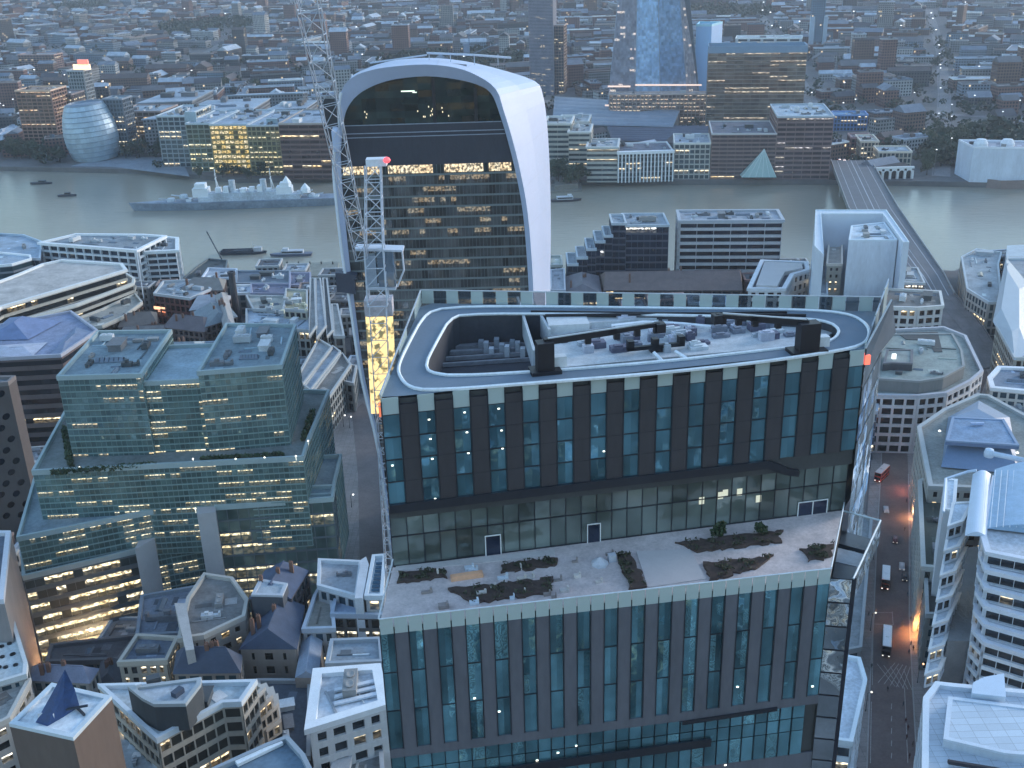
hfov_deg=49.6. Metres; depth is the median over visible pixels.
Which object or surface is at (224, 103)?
wavy roof block
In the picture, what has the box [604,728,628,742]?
lower window
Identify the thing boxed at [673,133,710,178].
office building
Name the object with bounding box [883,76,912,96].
terrace building
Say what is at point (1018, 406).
office building
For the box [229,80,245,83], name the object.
terrace building
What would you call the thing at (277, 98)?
wavy roof block
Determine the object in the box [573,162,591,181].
tree
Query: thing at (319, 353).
court building
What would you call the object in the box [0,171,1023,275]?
river water
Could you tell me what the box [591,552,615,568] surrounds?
covered furniture
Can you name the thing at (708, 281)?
slate roofed building
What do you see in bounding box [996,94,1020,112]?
town house
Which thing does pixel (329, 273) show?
backstreet building
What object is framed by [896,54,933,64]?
terrace building
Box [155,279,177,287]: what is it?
backstreet building
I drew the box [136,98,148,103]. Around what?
town house
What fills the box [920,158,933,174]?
tree
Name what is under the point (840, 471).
terrace window
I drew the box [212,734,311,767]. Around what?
office building
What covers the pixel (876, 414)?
office building
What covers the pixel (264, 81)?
terrace building
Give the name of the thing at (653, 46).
tapering spire
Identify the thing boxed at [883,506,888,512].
moving car
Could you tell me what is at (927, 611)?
office building
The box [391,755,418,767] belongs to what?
lower window
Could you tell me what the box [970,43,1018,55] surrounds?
terrace building
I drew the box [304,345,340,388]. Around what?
court building
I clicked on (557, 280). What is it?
office building
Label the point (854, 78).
terrace building
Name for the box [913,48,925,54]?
terrace building
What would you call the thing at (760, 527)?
shrub
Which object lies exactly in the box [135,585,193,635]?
office building
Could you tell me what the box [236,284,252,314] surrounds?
riverside hall
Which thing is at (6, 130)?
terrace building
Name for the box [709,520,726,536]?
shrub
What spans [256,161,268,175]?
tree
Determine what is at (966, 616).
bare tree
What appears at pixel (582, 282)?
slate roofed building
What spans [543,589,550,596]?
chair
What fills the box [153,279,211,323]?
office building
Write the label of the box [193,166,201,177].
tree
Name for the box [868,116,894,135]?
town house
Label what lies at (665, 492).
terrace window
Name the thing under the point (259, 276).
riverside hall
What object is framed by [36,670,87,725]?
sheeted crane
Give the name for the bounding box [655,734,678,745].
lower window
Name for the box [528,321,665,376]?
maintenance crane
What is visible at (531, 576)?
lounge chair
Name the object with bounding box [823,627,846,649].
side window
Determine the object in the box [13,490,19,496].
oval window
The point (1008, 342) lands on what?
ridged roof building
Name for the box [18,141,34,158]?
tree
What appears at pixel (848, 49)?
terrace building
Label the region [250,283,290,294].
riverside hall
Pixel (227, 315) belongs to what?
slate roofed building
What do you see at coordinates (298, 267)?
backstreet building
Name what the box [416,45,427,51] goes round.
terrace building
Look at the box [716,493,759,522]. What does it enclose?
terrace window
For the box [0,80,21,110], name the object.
tower block
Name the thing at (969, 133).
tree
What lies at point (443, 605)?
storage box
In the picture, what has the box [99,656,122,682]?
slate roofed building
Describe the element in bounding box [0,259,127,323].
office building
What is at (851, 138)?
brick building
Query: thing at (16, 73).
terrace building
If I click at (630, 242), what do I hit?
stepped riverside block
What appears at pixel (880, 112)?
terrace building
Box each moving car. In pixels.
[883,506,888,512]
[892,535,897,543]
[899,562,904,570]
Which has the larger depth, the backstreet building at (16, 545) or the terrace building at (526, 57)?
the terrace building at (526, 57)
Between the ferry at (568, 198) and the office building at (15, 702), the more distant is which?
the ferry at (568, 198)
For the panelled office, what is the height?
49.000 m
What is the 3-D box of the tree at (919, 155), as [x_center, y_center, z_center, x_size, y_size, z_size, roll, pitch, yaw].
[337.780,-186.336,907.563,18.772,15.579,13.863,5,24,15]
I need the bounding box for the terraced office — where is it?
[16,323,348,662]
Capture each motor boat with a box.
[30,180,51,184]
[57,192,75,196]
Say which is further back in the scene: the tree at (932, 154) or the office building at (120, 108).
the office building at (120, 108)
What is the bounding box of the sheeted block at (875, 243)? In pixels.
[810,210,908,311]
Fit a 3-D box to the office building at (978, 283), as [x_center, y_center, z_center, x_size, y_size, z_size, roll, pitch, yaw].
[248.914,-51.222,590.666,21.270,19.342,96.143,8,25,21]
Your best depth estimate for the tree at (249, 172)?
930.75 m
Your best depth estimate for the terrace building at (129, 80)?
1432.34 m
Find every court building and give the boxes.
[245,295,283,313]
[245,308,309,355]
[282,288,308,319]
[301,339,332,388]
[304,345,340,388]
[309,278,317,350]
[313,352,351,431]
[315,278,327,342]
[322,278,334,345]
[331,303,345,355]
[344,364,359,411]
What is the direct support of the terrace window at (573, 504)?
in the glass tower at (680, 637)
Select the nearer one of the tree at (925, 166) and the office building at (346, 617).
the office building at (346, 617)
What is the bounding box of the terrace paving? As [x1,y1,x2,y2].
[73,156,189,176]
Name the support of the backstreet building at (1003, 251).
on the ground
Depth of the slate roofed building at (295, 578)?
301.56 m
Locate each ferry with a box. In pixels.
[270,248,311,256]
[551,194,581,201]
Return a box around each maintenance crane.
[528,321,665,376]
[711,312,829,355]
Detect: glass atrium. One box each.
[184,112,196,121]
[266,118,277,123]
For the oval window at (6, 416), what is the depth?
375.75 m
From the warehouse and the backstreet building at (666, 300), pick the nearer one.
the backstreet building at (666, 300)
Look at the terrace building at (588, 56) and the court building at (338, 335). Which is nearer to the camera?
the court building at (338, 335)
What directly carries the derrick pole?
on the riverside hall at (198, 270)
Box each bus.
[874,463,889,482]
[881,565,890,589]
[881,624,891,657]
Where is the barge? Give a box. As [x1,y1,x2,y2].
[219,242,266,254]
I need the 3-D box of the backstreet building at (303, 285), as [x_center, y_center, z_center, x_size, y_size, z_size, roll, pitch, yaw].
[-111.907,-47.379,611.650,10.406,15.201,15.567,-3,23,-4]
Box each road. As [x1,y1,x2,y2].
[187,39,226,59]
[352,403,388,585]
[757,12,835,138]
[868,368,987,767]
[926,9,950,176]
[928,112,1022,119]
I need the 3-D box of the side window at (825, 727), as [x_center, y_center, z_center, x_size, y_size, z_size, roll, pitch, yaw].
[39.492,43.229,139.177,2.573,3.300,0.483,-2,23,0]
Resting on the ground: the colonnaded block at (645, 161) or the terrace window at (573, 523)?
the colonnaded block at (645, 161)
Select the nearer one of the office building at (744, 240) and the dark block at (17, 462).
the dark block at (17, 462)
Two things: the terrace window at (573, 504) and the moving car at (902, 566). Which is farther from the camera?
the moving car at (902, 566)
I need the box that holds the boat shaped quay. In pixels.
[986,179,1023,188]
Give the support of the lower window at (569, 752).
in the glass tower at (680, 637)
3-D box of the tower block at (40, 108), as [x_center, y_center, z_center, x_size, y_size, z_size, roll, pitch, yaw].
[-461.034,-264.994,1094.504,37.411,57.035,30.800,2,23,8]
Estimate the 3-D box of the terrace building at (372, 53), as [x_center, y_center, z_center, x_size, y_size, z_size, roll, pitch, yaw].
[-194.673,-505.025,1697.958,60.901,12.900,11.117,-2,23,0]
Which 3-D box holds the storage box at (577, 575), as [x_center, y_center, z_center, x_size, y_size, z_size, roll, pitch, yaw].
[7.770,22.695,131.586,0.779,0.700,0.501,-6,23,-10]
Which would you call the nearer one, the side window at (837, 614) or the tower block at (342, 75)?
the side window at (837, 614)
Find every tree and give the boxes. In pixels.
[1,136,16,157]
[5,138,22,153]
[10,146,18,157]
[13,144,25,158]
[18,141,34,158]
[21,139,35,150]
[21,142,31,156]
[29,144,47,161]
[32,145,49,162]
[47,147,65,162]
[54,146,67,160]
[119,142,128,157]
[126,137,151,157]
[136,147,144,156]
[152,141,160,156]
[156,136,160,152]
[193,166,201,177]
[216,167,226,176]
[221,162,231,173]
[222,76,229,84]
[227,165,238,175]
[246,168,258,178]
[251,78,260,85]
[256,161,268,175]
[550,161,564,181]
[552,156,567,179]
[561,163,577,182]
[562,169,574,182]
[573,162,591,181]
[574,170,583,181]
[912,148,934,159]
[920,153,936,162]
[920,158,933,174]
[921,149,939,167]
[922,128,936,135]
[925,117,944,132]
[928,132,953,147]
[937,152,948,165]
[938,147,953,164]
[940,126,954,133]
[943,145,957,163]
[947,590,973,655]
[952,123,968,141]
[956,128,971,138]
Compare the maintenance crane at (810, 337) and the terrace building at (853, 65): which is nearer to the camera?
the maintenance crane at (810, 337)
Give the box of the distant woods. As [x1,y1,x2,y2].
[1,0,1023,166]
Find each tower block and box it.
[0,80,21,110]
[14,85,67,145]
[66,59,95,99]
[67,90,85,102]
[94,83,110,98]
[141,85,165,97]
[333,65,350,102]
[391,23,410,50]
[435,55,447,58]
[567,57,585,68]
[567,59,583,87]
[851,37,874,59]
[855,69,883,97]
[877,36,897,69]
[990,56,1022,83]
[1017,45,1023,77]
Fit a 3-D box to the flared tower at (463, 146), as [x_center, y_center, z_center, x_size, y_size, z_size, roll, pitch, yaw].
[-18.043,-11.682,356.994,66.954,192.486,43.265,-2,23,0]
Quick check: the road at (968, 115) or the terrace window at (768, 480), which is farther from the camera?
the road at (968, 115)
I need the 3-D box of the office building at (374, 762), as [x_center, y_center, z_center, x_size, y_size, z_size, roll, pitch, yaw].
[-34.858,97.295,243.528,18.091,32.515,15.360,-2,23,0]
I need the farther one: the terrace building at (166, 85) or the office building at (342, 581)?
the terrace building at (166, 85)
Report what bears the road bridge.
on the ground
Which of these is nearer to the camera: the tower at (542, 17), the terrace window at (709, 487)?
the terrace window at (709, 487)
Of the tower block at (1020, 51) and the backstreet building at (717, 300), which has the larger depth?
the tower block at (1020, 51)
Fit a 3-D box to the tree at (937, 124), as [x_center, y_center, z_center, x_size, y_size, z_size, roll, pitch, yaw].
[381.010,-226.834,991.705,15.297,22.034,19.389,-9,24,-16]
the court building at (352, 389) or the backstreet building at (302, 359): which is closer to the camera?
the court building at (352, 389)
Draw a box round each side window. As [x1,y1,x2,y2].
[811,760,831,767]
[812,739,833,759]
[814,717,836,738]
[817,695,838,717]
[819,673,841,694]
[821,650,843,672]
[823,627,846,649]
[826,603,848,626]
[828,579,851,602]
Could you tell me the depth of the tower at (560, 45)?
1313.34 m
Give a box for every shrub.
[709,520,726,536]
[754,521,767,532]
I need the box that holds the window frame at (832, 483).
[388,464,848,566]
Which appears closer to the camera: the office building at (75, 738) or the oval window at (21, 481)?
the office building at (75, 738)
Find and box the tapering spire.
[605,0,701,105]
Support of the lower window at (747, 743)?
in the glass tower at (680, 637)
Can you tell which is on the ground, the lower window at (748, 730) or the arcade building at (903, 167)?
the arcade building at (903, 167)
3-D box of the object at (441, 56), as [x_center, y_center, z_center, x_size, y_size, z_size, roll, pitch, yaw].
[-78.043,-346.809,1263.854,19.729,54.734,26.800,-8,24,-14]
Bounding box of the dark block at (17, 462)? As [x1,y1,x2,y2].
[0,375,34,538]
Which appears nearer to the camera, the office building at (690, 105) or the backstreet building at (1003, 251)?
the backstreet building at (1003, 251)
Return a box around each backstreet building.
[14,542,20,558]
[15,549,23,583]
[31,446,43,460]
[98,616,137,637]
[135,281,156,310]
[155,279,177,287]
[255,258,283,269]
[282,263,309,271]
[298,282,309,296]
[300,356,306,366]
[318,268,342,285]
[322,285,339,297]
[330,293,348,309]
[340,308,351,336]
[348,355,361,388]
[349,328,355,354]
[618,298,646,305]
[645,292,686,306]
[687,295,725,306]
[741,272,753,301]
[780,258,809,264]
[994,249,1005,275]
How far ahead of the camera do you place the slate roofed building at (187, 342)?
506.05 m
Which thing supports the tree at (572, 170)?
on the ground
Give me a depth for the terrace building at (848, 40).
1610.74 m
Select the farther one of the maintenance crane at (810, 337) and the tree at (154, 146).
the tree at (154, 146)
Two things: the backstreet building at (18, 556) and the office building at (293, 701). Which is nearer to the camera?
the office building at (293, 701)
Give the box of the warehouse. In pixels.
[855,134,879,159]
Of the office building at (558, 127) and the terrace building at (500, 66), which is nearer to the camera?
the office building at (558, 127)
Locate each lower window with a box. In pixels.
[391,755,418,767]
[418,752,444,766]
[421,764,445,767]
[445,748,471,762]
[446,761,471,767]
[472,745,498,759]
[473,757,498,767]
[499,741,524,755]
[499,754,524,766]
[525,738,550,752]
[526,751,550,763]
[552,735,576,748]
[552,747,576,759]
[578,731,602,745]
[578,744,602,755]
[578,762,602,767]
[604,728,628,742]
[604,740,627,752]
[604,758,627,767]
[629,725,653,738]
[629,737,653,748]
[629,755,652,767]
[654,751,678,767]
[655,721,679,735]
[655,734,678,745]
[679,748,703,767]
[680,721,704,732]
[680,730,703,741]
[704,740,728,765]
[705,727,728,740]
[706,718,729,728]
[728,737,752,762]
[730,724,753,738]
[731,715,754,725]
[753,733,777,759]
[755,721,778,735]
[756,708,779,722]
[777,730,802,755]
[779,717,803,731]
[780,705,804,719]
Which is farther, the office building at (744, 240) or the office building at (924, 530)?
the office building at (744, 240)
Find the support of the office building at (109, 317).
on the ground
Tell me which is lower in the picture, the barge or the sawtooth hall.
the barge
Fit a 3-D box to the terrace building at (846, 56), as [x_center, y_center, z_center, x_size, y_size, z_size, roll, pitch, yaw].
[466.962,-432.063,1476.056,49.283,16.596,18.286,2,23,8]
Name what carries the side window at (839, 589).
in the glass tower at (680, 637)
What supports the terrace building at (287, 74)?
on the ground
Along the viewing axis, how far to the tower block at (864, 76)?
1231.28 m
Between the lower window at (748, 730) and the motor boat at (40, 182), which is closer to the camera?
the lower window at (748, 730)
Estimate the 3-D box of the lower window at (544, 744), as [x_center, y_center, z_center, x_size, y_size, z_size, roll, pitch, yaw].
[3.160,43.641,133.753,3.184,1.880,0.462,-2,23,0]
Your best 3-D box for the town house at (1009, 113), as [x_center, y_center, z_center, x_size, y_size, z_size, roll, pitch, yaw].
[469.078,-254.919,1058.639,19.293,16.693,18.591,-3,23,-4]
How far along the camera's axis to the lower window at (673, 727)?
135.89 m
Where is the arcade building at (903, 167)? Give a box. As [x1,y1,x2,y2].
[872,145,914,178]
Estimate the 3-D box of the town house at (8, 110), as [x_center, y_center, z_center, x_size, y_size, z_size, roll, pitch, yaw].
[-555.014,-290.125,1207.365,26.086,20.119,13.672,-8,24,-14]
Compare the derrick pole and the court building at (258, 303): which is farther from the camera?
the derrick pole
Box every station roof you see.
[553,96,679,129]
[607,126,707,142]
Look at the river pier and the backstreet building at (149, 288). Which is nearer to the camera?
the backstreet building at (149, 288)
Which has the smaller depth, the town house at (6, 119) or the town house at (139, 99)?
the town house at (6, 119)
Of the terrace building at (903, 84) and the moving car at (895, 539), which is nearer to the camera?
the moving car at (895, 539)
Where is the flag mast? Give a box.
[136,247,145,309]
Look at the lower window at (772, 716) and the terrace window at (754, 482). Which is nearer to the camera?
the lower window at (772, 716)
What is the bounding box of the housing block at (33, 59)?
[17,52,64,70]
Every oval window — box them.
[2,413,9,419]
[2,480,9,486]
[3,447,9,453]
[3,513,9,518]
[7,502,14,507]
[8,436,14,441]
[8,469,14,474]
[12,457,19,463]
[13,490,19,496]
[17,479,24,485]
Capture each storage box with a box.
[421,586,431,594]
[438,600,448,609]
[464,563,473,571]
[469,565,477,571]
[469,597,478,605]
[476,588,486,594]
[497,572,508,579]
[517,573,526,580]
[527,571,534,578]
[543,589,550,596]
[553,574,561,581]
[559,585,569,592]
[574,571,580,578]
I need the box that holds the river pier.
[283,261,338,277]
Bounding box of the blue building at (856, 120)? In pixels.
[831,110,868,130]
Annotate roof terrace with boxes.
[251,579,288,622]
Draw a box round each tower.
[323,33,550,564]
[378,279,895,767]
[528,0,556,94]
[554,23,566,93]
[695,21,722,90]
[808,0,827,43]
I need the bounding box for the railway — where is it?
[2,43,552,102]
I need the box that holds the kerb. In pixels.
[866,452,916,767]
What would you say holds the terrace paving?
on the ground
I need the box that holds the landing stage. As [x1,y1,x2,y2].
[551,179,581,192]
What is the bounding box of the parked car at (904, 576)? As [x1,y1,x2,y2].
[902,573,907,581]
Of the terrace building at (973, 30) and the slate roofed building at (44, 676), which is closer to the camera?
the slate roofed building at (44, 676)
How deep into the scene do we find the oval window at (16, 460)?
382.32 m
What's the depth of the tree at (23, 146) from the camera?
1035.70 m
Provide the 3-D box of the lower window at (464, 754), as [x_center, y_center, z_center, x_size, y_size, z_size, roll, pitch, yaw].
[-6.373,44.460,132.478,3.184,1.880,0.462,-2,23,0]
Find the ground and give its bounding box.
[0,4,1023,686]
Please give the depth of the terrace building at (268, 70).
1462.86 m
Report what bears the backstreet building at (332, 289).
on the ground
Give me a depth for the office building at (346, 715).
241.33 m
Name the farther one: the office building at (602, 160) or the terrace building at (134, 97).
the terrace building at (134, 97)
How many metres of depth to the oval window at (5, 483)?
385.13 m
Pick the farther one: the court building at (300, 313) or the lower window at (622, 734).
the court building at (300, 313)
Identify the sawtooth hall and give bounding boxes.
[735,34,802,42]
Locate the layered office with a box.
[924,448,1023,688]
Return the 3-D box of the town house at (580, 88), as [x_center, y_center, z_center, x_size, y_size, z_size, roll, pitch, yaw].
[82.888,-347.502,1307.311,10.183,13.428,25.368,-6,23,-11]
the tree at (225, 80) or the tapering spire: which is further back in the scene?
the tree at (225, 80)
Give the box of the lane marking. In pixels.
[870,612,911,762]
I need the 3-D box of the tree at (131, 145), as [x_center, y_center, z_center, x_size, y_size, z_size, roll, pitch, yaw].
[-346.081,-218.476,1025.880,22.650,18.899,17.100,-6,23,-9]
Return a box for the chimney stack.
[227,270,241,322]
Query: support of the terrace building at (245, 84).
on the ground
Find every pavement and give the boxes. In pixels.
[333,394,392,584]
[856,290,991,767]
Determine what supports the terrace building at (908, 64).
on the ground
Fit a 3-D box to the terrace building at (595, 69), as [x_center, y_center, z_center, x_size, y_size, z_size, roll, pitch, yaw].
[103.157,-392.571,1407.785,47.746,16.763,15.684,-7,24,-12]
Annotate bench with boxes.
[450,570,483,581]
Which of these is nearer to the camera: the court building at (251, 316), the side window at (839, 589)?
the side window at (839, 589)
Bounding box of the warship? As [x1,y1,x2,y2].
[129,168,334,210]
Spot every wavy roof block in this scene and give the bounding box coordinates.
[137,86,213,105]
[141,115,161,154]
[199,96,270,110]
[227,91,308,106]
[268,98,317,109]
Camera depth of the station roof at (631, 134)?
1019.16 m
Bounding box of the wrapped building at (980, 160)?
[954,138,1023,181]
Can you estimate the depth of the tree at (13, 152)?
1042.75 m
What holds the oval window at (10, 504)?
in the dark block at (17, 462)
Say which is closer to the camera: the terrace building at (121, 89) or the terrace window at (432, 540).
the terrace window at (432, 540)
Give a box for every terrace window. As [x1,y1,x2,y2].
[390,514,438,535]
[392,532,440,565]
[439,508,486,530]
[440,526,487,559]
[487,502,533,524]
[488,521,534,551]
[535,496,580,518]
[535,515,580,547]
[582,491,626,512]
[582,509,626,541]
[627,504,671,535]
[628,485,671,506]
[672,498,715,529]
[673,480,716,501]
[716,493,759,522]
[717,475,760,496]
[759,488,802,518]
[761,469,804,490]
[803,482,845,510]
[805,464,847,485]
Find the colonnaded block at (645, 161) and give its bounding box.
[617,141,674,182]
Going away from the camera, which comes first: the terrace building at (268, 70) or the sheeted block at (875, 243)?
the sheeted block at (875, 243)
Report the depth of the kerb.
327.81 m
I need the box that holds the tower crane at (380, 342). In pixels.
[293,0,404,594]
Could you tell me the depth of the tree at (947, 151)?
908.03 m
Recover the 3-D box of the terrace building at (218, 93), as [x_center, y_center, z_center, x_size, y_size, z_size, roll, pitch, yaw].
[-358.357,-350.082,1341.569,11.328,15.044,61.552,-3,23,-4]
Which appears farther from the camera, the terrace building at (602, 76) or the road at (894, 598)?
the terrace building at (602, 76)
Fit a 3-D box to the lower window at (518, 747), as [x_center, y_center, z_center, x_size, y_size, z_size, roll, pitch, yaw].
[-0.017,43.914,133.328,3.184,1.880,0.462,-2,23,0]
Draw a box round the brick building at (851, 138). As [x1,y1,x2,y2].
[847,133,872,156]
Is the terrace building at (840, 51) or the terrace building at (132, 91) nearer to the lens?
the terrace building at (132, 91)
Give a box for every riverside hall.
[180,258,228,279]
[201,267,237,295]
[235,270,290,283]
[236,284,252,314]
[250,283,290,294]
[289,272,310,288]
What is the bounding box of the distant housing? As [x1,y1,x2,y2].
[0,0,1023,97]
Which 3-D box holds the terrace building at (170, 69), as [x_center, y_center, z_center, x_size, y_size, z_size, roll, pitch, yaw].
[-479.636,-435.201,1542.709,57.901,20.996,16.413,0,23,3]
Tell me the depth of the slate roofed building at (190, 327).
544.11 m
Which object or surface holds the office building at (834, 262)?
on the ground
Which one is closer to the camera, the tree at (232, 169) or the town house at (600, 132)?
the tree at (232, 169)
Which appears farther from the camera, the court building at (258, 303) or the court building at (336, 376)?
the court building at (258, 303)
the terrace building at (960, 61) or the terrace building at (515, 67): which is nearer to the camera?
the terrace building at (960, 61)
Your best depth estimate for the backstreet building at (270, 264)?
654.25 m
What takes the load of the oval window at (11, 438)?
in the dark block at (17, 462)
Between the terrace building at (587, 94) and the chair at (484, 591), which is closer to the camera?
the chair at (484, 591)
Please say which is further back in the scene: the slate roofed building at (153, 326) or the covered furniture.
the slate roofed building at (153, 326)
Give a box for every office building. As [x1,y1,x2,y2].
[0,233,43,266]
[0,252,32,279]
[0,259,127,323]
[0,310,97,445]
[0,530,40,673]
[0,622,35,698]
[0,678,33,767]
[9,683,125,767]
[28,273,137,316]
[37,233,166,280]
[45,634,134,667]
[80,293,143,329]
[97,673,282,767]
[102,95,138,156]
[117,633,179,682]
[119,733,156,767]
[133,104,177,146]
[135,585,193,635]
[142,236,183,281]
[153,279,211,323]
[155,103,211,166]
[175,572,250,664]
[185,109,237,171]
[209,108,274,173]
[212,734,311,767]
[246,110,299,174]
[256,678,313,767]
[278,107,336,178]
[295,589,336,687]
[304,663,390,767]
[313,749,384,767]
[317,557,368,636]
[325,636,390,758]
[330,598,382,637]
[364,553,387,611]
[546,115,574,173]
[550,255,562,268]
[550,268,565,304]
[561,113,591,123]
[567,123,592,176]
[585,138,619,181]
[609,90,705,123]
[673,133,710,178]
[674,209,784,271]
[705,42,807,125]
[708,120,776,178]
[747,259,809,308]
[769,102,834,178]
[808,263,827,309]
[825,245,842,309]
[831,655,866,767]
[848,508,872,656]
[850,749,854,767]
[870,403,878,459]
[873,326,983,452]
[881,288,944,327]
[904,267,925,288]
[910,478,940,632]
[917,578,935,669]
[931,478,957,595]
[957,248,1001,335]
[985,366,1023,406]
[1010,403,1023,412]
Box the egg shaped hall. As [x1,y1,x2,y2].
[62,99,119,161]
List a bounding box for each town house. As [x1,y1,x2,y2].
[0,108,15,113]
[0,113,17,128]
[1,144,28,156]
[7,127,23,141]
[44,134,68,155]
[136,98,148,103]
[270,88,281,92]
[306,83,331,90]
[575,83,588,96]
[593,127,606,137]
[665,134,672,148]
[816,87,843,98]
[830,91,855,103]
[830,138,848,160]
[858,83,877,102]
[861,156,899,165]
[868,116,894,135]
[875,82,898,107]
[876,130,904,144]
[892,103,926,131]
[963,91,992,104]
[990,108,1016,122]
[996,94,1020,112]
[998,93,1022,108]
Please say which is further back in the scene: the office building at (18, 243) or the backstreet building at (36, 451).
the office building at (18, 243)
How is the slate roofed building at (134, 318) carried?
on the ground
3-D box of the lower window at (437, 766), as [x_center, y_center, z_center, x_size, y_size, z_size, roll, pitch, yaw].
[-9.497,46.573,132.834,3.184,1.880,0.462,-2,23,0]
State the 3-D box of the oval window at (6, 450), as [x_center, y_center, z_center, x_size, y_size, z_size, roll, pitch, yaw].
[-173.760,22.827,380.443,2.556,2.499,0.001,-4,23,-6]
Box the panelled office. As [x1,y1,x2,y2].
[913,673,1023,767]
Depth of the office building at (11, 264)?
627.37 m
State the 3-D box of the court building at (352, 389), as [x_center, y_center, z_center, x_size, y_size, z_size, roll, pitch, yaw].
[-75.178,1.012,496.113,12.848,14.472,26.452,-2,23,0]
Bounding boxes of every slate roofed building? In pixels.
[30,659,101,696]
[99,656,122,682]
[118,309,158,329]
[122,321,164,329]
[164,312,208,341]
[173,639,244,679]
[174,336,204,343]
[180,272,227,293]
[189,289,231,314]
[191,297,237,340]
[215,292,234,327]
[239,601,305,678]
[249,560,310,623]
[565,272,601,305]
[600,266,742,306]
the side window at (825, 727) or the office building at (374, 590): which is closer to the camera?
the side window at (825, 727)
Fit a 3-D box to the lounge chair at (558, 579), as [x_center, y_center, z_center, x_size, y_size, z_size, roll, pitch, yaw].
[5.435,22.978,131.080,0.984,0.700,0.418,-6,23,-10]
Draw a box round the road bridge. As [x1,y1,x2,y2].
[830,159,992,367]
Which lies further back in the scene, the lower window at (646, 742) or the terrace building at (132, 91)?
the terrace building at (132, 91)
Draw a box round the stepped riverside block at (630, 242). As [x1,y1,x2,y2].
[566,213,669,284]
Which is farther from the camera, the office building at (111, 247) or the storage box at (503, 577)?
the office building at (111, 247)
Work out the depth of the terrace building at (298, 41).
1836.60 m
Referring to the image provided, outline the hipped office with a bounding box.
[908,393,1023,546]
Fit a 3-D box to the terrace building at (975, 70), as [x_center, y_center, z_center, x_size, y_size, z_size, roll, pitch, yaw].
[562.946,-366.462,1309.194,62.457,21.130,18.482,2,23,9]
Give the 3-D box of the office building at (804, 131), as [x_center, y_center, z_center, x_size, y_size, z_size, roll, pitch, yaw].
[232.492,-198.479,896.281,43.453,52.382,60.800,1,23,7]
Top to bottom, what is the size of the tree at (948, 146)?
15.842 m
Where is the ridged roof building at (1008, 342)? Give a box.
[990,245,1023,370]
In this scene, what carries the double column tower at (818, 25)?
on the ground
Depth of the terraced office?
326.84 m
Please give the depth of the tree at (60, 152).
1017.03 m
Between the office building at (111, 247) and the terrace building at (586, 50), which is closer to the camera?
the office building at (111, 247)
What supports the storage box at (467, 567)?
on the glass tower at (680, 637)
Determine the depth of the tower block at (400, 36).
1717.87 m
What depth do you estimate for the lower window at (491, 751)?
132.93 m
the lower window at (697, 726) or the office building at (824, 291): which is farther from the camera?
the office building at (824, 291)
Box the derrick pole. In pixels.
[206,231,225,259]
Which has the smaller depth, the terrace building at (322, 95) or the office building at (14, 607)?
the office building at (14, 607)
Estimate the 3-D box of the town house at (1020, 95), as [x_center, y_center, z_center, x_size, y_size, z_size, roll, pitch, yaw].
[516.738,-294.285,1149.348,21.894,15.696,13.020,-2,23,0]
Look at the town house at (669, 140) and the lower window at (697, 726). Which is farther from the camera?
the town house at (669, 140)
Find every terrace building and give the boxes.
[0,68,27,79]
[0,124,21,140]
[42,77,68,85]
[73,52,107,61]
[100,73,150,87]
[109,86,124,94]
[124,90,141,94]
[130,84,179,88]
[132,95,139,104]
[145,63,189,76]
[149,72,160,84]
[165,86,188,90]
[194,77,221,90]
[212,87,224,99]
[219,68,249,77]
[222,83,255,93]
[224,72,239,80]
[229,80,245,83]
[236,87,248,93]
[237,83,254,91]
[244,84,294,93]
[247,59,288,68]
[249,66,275,74]
[250,71,300,83]
[252,68,288,73]
[260,78,280,84]
[268,78,303,91]
[296,35,321,45]
[297,84,330,93]
[308,92,335,106]
[324,60,357,74]
[352,41,391,50]
[365,49,404,57]
[365,56,381,67]
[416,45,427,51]
[490,61,528,70]
[505,62,528,72]
[514,72,529,78]
[523,54,528,60]
[567,53,592,60]
[581,46,594,60]
[582,87,608,98]
[584,67,610,77]
[584,79,601,89]
[585,69,610,84]
[586,60,611,68]
[593,62,611,67]
[593,89,608,98]
[812,47,846,59]
[818,70,852,79]
[824,45,849,53]
[838,59,877,73]
[843,53,877,59]
[845,36,887,45]
[851,73,895,91]
[866,108,893,123]
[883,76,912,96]
[887,67,930,86]
[891,133,928,150]
[895,62,931,77]
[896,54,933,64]
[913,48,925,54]
[948,75,989,89]
[953,55,997,71]
[956,80,996,99]
[959,66,991,75]
[968,24,987,34]
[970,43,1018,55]
[990,82,1023,102]
[992,48,1006,55]
[1006,44,1021,53]
[1009,34,1023,44]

